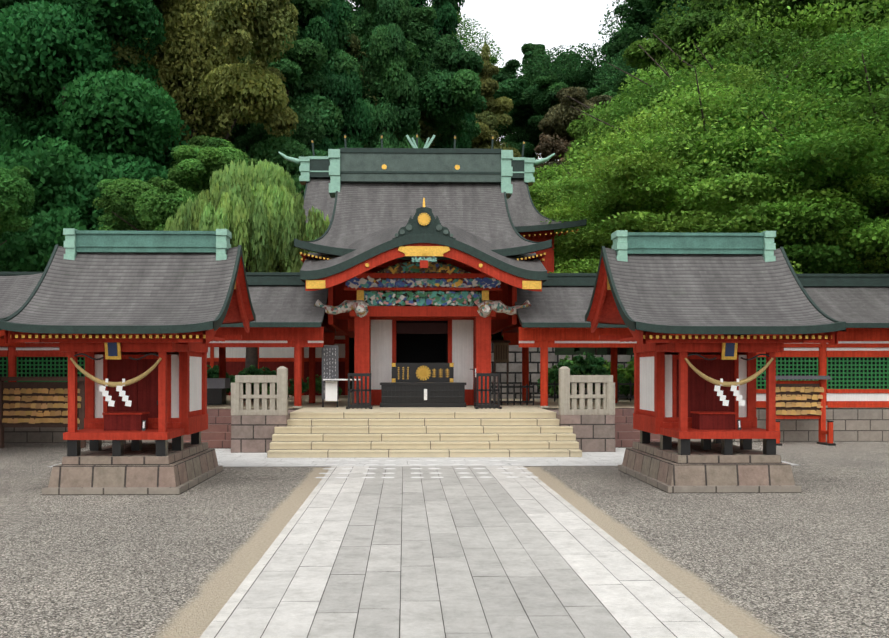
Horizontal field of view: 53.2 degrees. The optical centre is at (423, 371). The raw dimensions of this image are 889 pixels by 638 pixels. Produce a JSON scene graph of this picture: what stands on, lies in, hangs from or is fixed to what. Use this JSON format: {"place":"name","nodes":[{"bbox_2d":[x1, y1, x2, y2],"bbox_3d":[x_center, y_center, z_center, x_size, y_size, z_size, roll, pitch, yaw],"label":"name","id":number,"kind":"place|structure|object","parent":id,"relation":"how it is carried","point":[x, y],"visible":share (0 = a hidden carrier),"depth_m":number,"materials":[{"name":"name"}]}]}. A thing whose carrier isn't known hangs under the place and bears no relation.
{"place":"outdoors","nodes":[
{"label":"outdoors","id":0,"kind":"place"},
{"bbox_2d":[18,267,633,408],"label":"hillside ground","id":1,"kind":"structure","parent":0,"point":[570,350],"depth_m":59.12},
{"bbox_2d":[0,0,249,136],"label":"broad tree","id":2,"kind":"object","parent":1,"relation":"on","point":[242,59],"visible":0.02,"depth_m":50.16,"materials":[{"name":"green plant"}]},
{"bbox_2d":[153,111,212,168],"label":"cedar tree","id":3,"kind":"object","parent":1,"relation":"on","point":[169,158],"visible":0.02,"depth_m":54.71,"materials":[{"name":"green plant"}]},
{"bbox_2d":[198,23,306,131],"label":"broad tree","id":4,"kind":"object","parent":1,"relation":"on","point":[248,56],"depth_m":50.12,"materials":[{"name":"green plant"}]},
{"bbox_2d":[229,0,362,143],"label":"cedar tree","id":5,"kind":"object","parent":1,"relation":"on","point":[341,59],"visible":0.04,"depth_m":47.79,"materials":[{"name":"green plant"}]},
{"bbox_2d":[201,34,443,147],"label":"broad tree","id":6,"kind":"object","parent":1,"relation":"on","point":[425,131],"depth_m":51.01,"materials":[{"name":"green plant"}]},
{"bbox_2d":[295,0,371,150],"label":"cedar tree","id":7,"kind":"object","parent":1,"relation":"on","point":[344,94],"visible":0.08,"depth_m":48.16,"materials":[{"name":"green plant"}]},
{"bbox_2d":[346,0,356,12],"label":"cedar tree","id":8,"kind":"object","parent":1,"relation":"on","point":[352,7],"depth_m":62.63,"materials":[{"name":"green plant"}]},
{"bbox_2d":[338,0,376,25],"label":"cedar tree","id":9,"kind":"object","parent":1,"relation":"on","point":[360,7],"depth_m":58.86,"materials":[{"name":"green plant"}]},
{"bbox_2d":[354,0,424,147],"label":"cedar tree","id":10,"kind":"object","parent":1,"relation":"on","point":[389,18],"visible":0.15,"depth_m":49.85,"materials":[{"name":"green plant"}]},
{"bbox_2d":[347,0,486,147],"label":"broad tree","id":11,"kind":"object","parent":1,"relation":"on","point":[452,80],"visible":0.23,"depth_m":51.26,"materials":[{"name":"green plant"}]},
{"bbox_2d":[409,0,471,143],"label":"cedar tree","id":12,"kind":"object","parent":1,"relation":"on","point":[418,3],"depth_m":62.51,"materials":[{"name":"green plant"}]},
{"bbox_2d":[415,0,475,148],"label":"cedar tree","id":13,"kind":"object","parent":1,"relation":"on","point":[446,21],"visible":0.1,"depth_m":55.90,"materials":[{"name":"green plant"}]},
{"bbox_2d":[411,2,503,70],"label":"broad tree","id":14,"kind":"object","parent":1,"relation":"on","point":[493,60],"depth_m":92.49,"materials":[{"name":"green plant"}]},
{"bbox_2d":[471,43,521,156],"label":"cedar tree","id":15,"kind":"object","parent":1,"relation":"on","point":[491,116],"visible":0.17,"depth_m":70.92,"materials":[{"name":"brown plant"}]},
{"bbox_2d":[477,73,525,146],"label":"broad tree","id":16,"kind":"object","parent":1,"relation":"on","point":[504,132],"visible":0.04,"depth_m":86.63,"materials":[{"name":"green plant"}]},
{"bbox_2d":[501,69,542,163],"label":"cedar tree","id":17,"kind":"object","parent":1,"relation":"on","point":[528,134],"visible":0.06,"depth_m":82.09,"materials":[{"name":"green plant"}]},
{"bbox_2d":[534,133,574,165],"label":"broad tree","id":18,"kind":"object","parent":1,"relation":"on","point":[548,146],"visible":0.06,"depth_m":68.57,"materials":[{"name":"brown plant"}]},
{"bbox_2d":[491,36,639,140],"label":"broad tree","id":19,"kind":"object","parent":1,"relation":"on","point":[542,83],"visible":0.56,"depth_m":77.15,"materials":[{"name":"green plant"}]},
{"bbox_2d":[533,86,612,354],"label":"broad tree","id":20,"kind":"object","parent":1,"relation":"on","point":[559,118],"visible":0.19,"depth_m":55.60,"materials":[{"name":"brown plant"}]},
{"bbox_2d":[552,94,624,200],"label":"broad tree","id":21,"kind":"object","parent":1,"relation":"on","point":[576,129],"depth_m":47.90,"materials":[{"name":"green plant"}]},
{"bbox_2d":[586,47,640,99],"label":"broad tree","id":22,"kind":"object","parent":1,"relation":"on","point":[608,81],"visible":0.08,"depth_m":68.83,"materials":[{"name":"green plant"}]},
{"bbox_2d":[617,73,641,96],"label":"broad tree","id":23,"kind":"object","parent":1,"relation":"on","point":[619,82],"depth_m":67.90,"materials":[{"name":"green plant"}]},
{"bbox_2d":[616,71,644,94],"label":"broad tree","id":24,"kind":"object","parent":1,"relation":"on","point":[618,92],"depth_m":69.06,"materials":[{"name":"green plant"}]},
{"bbox_2d":[598,0,742,58],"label":"broad tree","id":25,"kind":"object","parent":1,"relation":"on","point":[639,19],"visible":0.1,"depth_m":73.25,"materials":[{"name":"green plant"}]},
{"bbox_2d":[622,0,883,100],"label":"broad tree","id":26,"kind":"object","parent":1,"relation":"on","point":[670,32],"visible":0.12,"depth_m":45.82,"materials":[{"name":"green plant"}]},
{"bbox_2d":[759,0,888,33],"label":"maple tree","id":27,"kind":"object","parent":1,"relation":"on","point":[882,16],"visible":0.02,"depth_m":41.69,"materials":[{"name":"green plant"}]},
{"bbox_2d":[868,1,887,40],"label":"broad tree","id":28,"kind":"object","parent":1,"relation":"on","point":[882,10],"depth_m":42.01,"materials":[{"name":"green plant"}]},
{"bbox_2d":[49,448,800,637],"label":"paved path","id":29,"kind":"structure","parent":0,"point":[458,547],"depth_m":7.86,"materials":[{"name":"stone"}]},
{"bbox_2d":[0,408,888,637],"bbox_3d":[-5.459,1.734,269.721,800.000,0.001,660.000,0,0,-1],"label":"ground","id":30,"kind":"structure","parent":0,"point":[811,560],"depth_m":9.01,"materials":[{"name":"grey gravel"}]},
{"bbox_2d":[0,165,34,244],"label":"broad tree","id":31,"kind":"object","parent":30,"relation":"on","point":[16,188],"visible":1,"depth_m":29.54,"materials":[{"name":"green plant"}]},
{"bbox_2d":[0,273,88,346],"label":"corridor roof","id":32,"kind":"structure","parent":30,"relation":"on","point":[16,292],"depth_m":18.27,"materials":[{"name":"grey tile"}]},
{"bbox_2d":[0,0,190,271],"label":"cedar tree","id":33,"kind":"object","parent":30,"relation":"on","point":[61,90],"visible":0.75,"depth_m":36.01,"materials":[{"name":"green plant"}]},
{"bbox_2d":[0,228,255,494],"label":"small shrine pavilion","id":34,"kind":"structure","parent":30,"relation":"on","point":[190,288],"depth_m":13.54,"materials":[{"name":"red paint"}]},
{"bbox_2d":[105,135,248,230],"bbox_3d":[-10.208,-4.250,38.439,7.738,11.981,8.537,0,0,-41],"label":"broad tree","id":35,"kind":"object","parent":30,"relation":"on","point":[203,141],"visible":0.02,"depth_m":37.93,"materials":[{"name":"green plant"}]},
{"bbox_2d":[97,0,298,153],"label":"broad tree","id":36,"kind":"object","parent":30,"relation":"on","point":[202,71],"visible":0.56,"depth_m":40.70,"materials":[{"name":"green plant"}]},
{"bbox_2d":[231,0,343,199],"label":"cedar tree","id":37,"kind":"object","parent":30,"relation":"on","point":[258,141],"visible":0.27,"depth_m":45.04,"materials":[{"name":"green plant"}]},
{"bbox_2d":[0,376,835,447],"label":"ema votive racks","id":38,"kind":"object","parent":30,"relation":"on","point":[33,404],"visible":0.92,"depth_m":20.18,"materials":[{"name":"beige paint"}]},
{"bbox_2d":[207,392,633,457],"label":"stone steps","id":39,"kind":"structure","parent":30,"relation":"on","point":[329,429],"depth_m":18.84,"materials":[{"name":"beige stone"}]},
{"bbox_2d":[0,272,335,407],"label":"corridor","id":40,"kind":"object","parent":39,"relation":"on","point":[287,312],"visible":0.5,"depth_m":21.83,"materials":[{"name":"red wood"}]},
{"bbox_2d":[92,144,265,270],"bbox_3d":[-8.515,-3.490,32.770,6.109,9.458,6.740,0,0,44],"label":"broad tree","id":41,"kind":"object","parent":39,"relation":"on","point":[190,174],"visible":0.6,"depth_m":31.07,"materials":[{"name":"green plant"}]},
{"bbox_2d":[207,365,230,384],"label":"shrub","id":42,"kind":"object","parent":39,"relation":"on","point":[213,372],"visible":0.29,"depth_m":26.87,"materials":[{"name":"green plant"}]},
{"bbox_2d":[226,372,233,389],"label":"shrub","id":43,"kind":"object","parent":39,"relation":"on","point":[229,376],"visible":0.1,"depth_m":27.88,"materials":[{"name":"green plant"}]},
{"bbox_2d":[163,159,329,400],"bbox_3d":[-5.410,-2.765,27.830,5.515,7.805,5.317,0,0,1],"label":"weeping tree","id":44,"kind":"object","parent":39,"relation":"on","point":[258,211],"visible":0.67,"depth_m":26.49,"materials":[{"name":"green plant"}]},
{"bbox_2d":[226,365,268,394],"bbox_3d":[-5.493,0.381,27.268,1.133,1.228,1.773,0,0,18],"label":"shrub","id":45,"kind":"object","parent":39,"relation":"on","point":[253,370],"visible":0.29,"depth_m":27.34,"materials":[{"name":"green plant"}]},
{"bbox_2d":[243,373,269,398],"bbox_3d":[-5.178,0.521,27.011,0.874,0.948,1.368,0,0,8],"label":"shrub","id":46,"kind":"object","parent":39,"relation":"on","point":[252,388],"visible":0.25,"depth_m":26.72,"materials":[{"name":"green plant"}]},
{"bbox_2d":[260,366,276,386],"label":"shrub","id":47,"kind":"object","parent":39,"relation":"on","point":[267,371],"visible":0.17,"depth_m":28.78,"materials":[{"name":"green plant"}]},
{"bbox_2d":[275,378,307,397],"bbox_3d":[-4.152,0.579,28.160,1.200,0.832,0.767,0,0,33],"label":"shrub","id":48,"kind":"object","parent":39,"relation":"on","point":[291,391],"visible":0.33,"depth_m":28.02,"materials":[{"name":"green plant"}]},
{"bbox_2d":[304,374,342,395],"bbox_3d":[-3.466,0.534,30.410,1.330,0.922,0.850,0,0,-30],"label":"shrub","id":49,"kind":"object","parent":39,"relation":"on","point":[318,385],"visible":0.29,"depth_m":30.18,"materials":[{"name":"green plant"}]},
{"bbox_2d":[207,340,510,406],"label":"notice boards","id":50,"kind":"object","parent":39,"relation":"on","point":[216,390],"visible":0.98,"depth_m":22.36,"materials":[{"name":"white wood"}]},
{"bbox_2d":[294,134,551,405],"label":"shrine main hall","id":51,"kind":"structure","parent":39,"relation":"on","point":[415,232],"depth_m":23.62,"materials":[{"name":"paint"}]},
{"bbox_2d":[346,363,533,408],"bbox_3d":[0.551,0.332,22.569,4.890,1.123,2.550,0,0,-1],"label":"offering box and barriers","id":52,"kind":"object","parent":39,"relation":"on","point":[422,385],"visible":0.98,"depth_m":22.35,"materials":[{"name":"black paint"}]},
{"bbox_2d":[491,332,502,340],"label":"shrub","id":53,"kind":"object","parent":39,"relation":"on","point":[499,336],"visible":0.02,"depth_m":30.63,"materials":[{"name":"plant"}]},
{"bbox_2d":[548,381,570,395],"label":"shrub","id":54,"kind":"object","parent":39,"relation":"on","point":[552,390],"visible":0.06,"depth_m":28.62,"materials":[{"name":"green plant"}]},
{"bbox_2d":[548,355,585,389],"bbox_3d":[4.666,0.225,28.664,1.422,1.542,2.225,0,0,-12],"label":"shrub","id":55,"kind":"object","parent":39,"relation":"on","point":[572,362],"visible":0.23,"depth_m":28.00,"materials":[{"name":"green plant"}]},
{"bbox_2d":[536,352,610,391],"bbox_3d":[4.761,0.175,28.042,2.368,1.641,1.513,0,0,-27],"label":"shrub","id":56,"kind":"object","parent":39,"relation":"on","point":[590,364],"visible":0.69,"depth_m":27.89,"materials":[{"name":"green plant"}]},
{"bbox_2d":[572,347,599,354],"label":"shrub","id":57,"kind":"object","parent":39,"relation":"on","point":[576,349],"visible":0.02,"depth_m":31.35,"materials":[{"name":"green plant"}]},
{"bbox_2d":[528,162,646,354],"bbox_3d":[8.733,-5.318,39.926,13.033,11.115,13.224,0,0,28],"label":"maple tree","id":58,"kind":"object","parent":39,"relation":"on","point":[535,196],"visible":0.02,"depth_m":38.80,"materials":[{"name":"green plant"}]},
{"bbox_2d":[579,357,629,399],"bbox_3d":[5.592,0.213,28.428,2.258,1.564,1.443,0,0,15],"label":"shrub","id":59,"kind":"object","parent":39,"relation":"on","point":[626,386],"visible":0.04,"depth_m":27.91,"materials":[{"name":"green plant"}]},
{"bbox_2d":[600,359,625,399],"bbox_3d":[5.933,0.291,28.730,1.298,1.408,2.032,0,0,-22],"label":"shrub","id":60,"kind":"object","parent":39,"relation":"on","point":[606,365],"visible":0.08,"depth_m":28.75,"materials":[{"name":"green plant"}]},
{"bbox_2d":[617,361,633,382],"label":"shrub","id":61,"kind":"object","parent":39,"relation":"on","point":[629,371],"visible":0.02,"depth_m":27.56,"materials":[{"name":"green plant"}]},
{"bbox_2d":[618,373,633,394],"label":"shrub","id":62,"kind":"object","parent":39,"relation":"on","point":[623,381],"visible":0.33,"depth_m":27.67,"materials":[{"name":"green plant"}]},
{"bbox_2d":[501,273,888,407],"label":"corridor","id":63,"kind":"object","parent":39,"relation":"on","point":[853,363],"visible":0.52,"depth_m":22.19,"materials":[{"name":"red wood"}]},
{"bbox_2d":[554,102,846,271],"bbox_3d":[12.160,-5.435,36.915,14.693,12.350,14.481,0,0,33],"label":"maple tree","id":64,"kind":"object","parent":39,"relation":"on","point":[559,258],"depth_m":36.75,"materials":[{"name":"green plant"}]},
{"bbox_2d":[530,49,888,273],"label":"maple tree","id":65,"kind":"object","parent":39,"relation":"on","point":[633,176],"visible":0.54,"depth_m":27.44,"materials":[{"name":"green plant"}]},
{"bbox_2d":[563,27,888,172],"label":"maple tree","id":66,"kind":"object","parent":39,"relation":"on","point":[745,56],"visible":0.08,"depth_m":38.21,"materials":[{"name":"green plant"}]},
{"bbox_2d":[670,26,888,273],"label":"maple tree","id":67,"kind":"object","parent":39,"relation":"on","point":[855,74],"visible":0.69,"depth_m":25.76,"materials":[{"name":"green plant"}]},
{"bbox_2d":[776,112,888,255],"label":"maple tree","id":68,"kind":"object","parent":39,"relation":"on","point":[862,210],"depth_m":29.97,"materials":[{"name":"green plant"}]},
{"bbox_2d":[806,0,888,68],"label":"maple tree","id":69,"kind":"object","parent":39,"relation":"on","point":[886,6],"depth_m":39.14,"materials":[{"name":"green plant"}]},
{"bbox_2d":[207,336,633,401],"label":"wall","id":70,"kind":"structure","parent":30,"relation":"on","point":[273,358],"depth_m":33.61,"materials":[{"name":"white paint"}]},
{"bbox_2d":[278,134,586,337],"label":"main shrine hall","id":71,"kind":"structure","parent":70,"relation":"on","point":[527,216],"depth_m":31.82,"materials":[{"name":"grey tile"}]},
{"bbox_2d":[4,408,888,452],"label":"stone base wall","id":72,"kind":"structure","parent":30,"relation":"on","point":[255,433],"depth_m":21.26,"materials":[{"name":"grey stone"}]},
{"bbox_2d":[231,366,614,414],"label":"stone balustrades","id":73,"kind":"object","parent":72,"relation":"on","point":[280,378],"visible":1,"depth_m":19.16,"materials":[{"name":"stone"}]},
{"bbox_2d":[564,40,816,193],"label":"maple tree","id":74,"kind":"object","parent":30,"relation":"on","point":[602,112],"visible":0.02,"depth_m":43.45,"materials":[{"name":"green plant"}]},
{"bbox_2d":[585,230,845,492],"bbox_3d":[4.410,-0.274,14.191,2.986,4.016,3.500,0,0,-1],"label":"small shrine","id":75,"kind":"object","parent":30,"relation":"on","point":[652,291],"visible":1,"depth_m":13.76,"materials":[{"name":"red wood"}]},
{"bbox_2d":[629,0,888,379],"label":"maple tree","id":76,"kind":"object","parent":30,"relation":"on","point":[830,26],"visible":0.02,"depth_m":41.12,"materials":[{"name":"green plant"}]},
{"bbox_2d":[350,0,631,159],"label":"sky","id":77,"kind":"structure","parent":0,"point":[512,24],"materials":[{"name":"white"}]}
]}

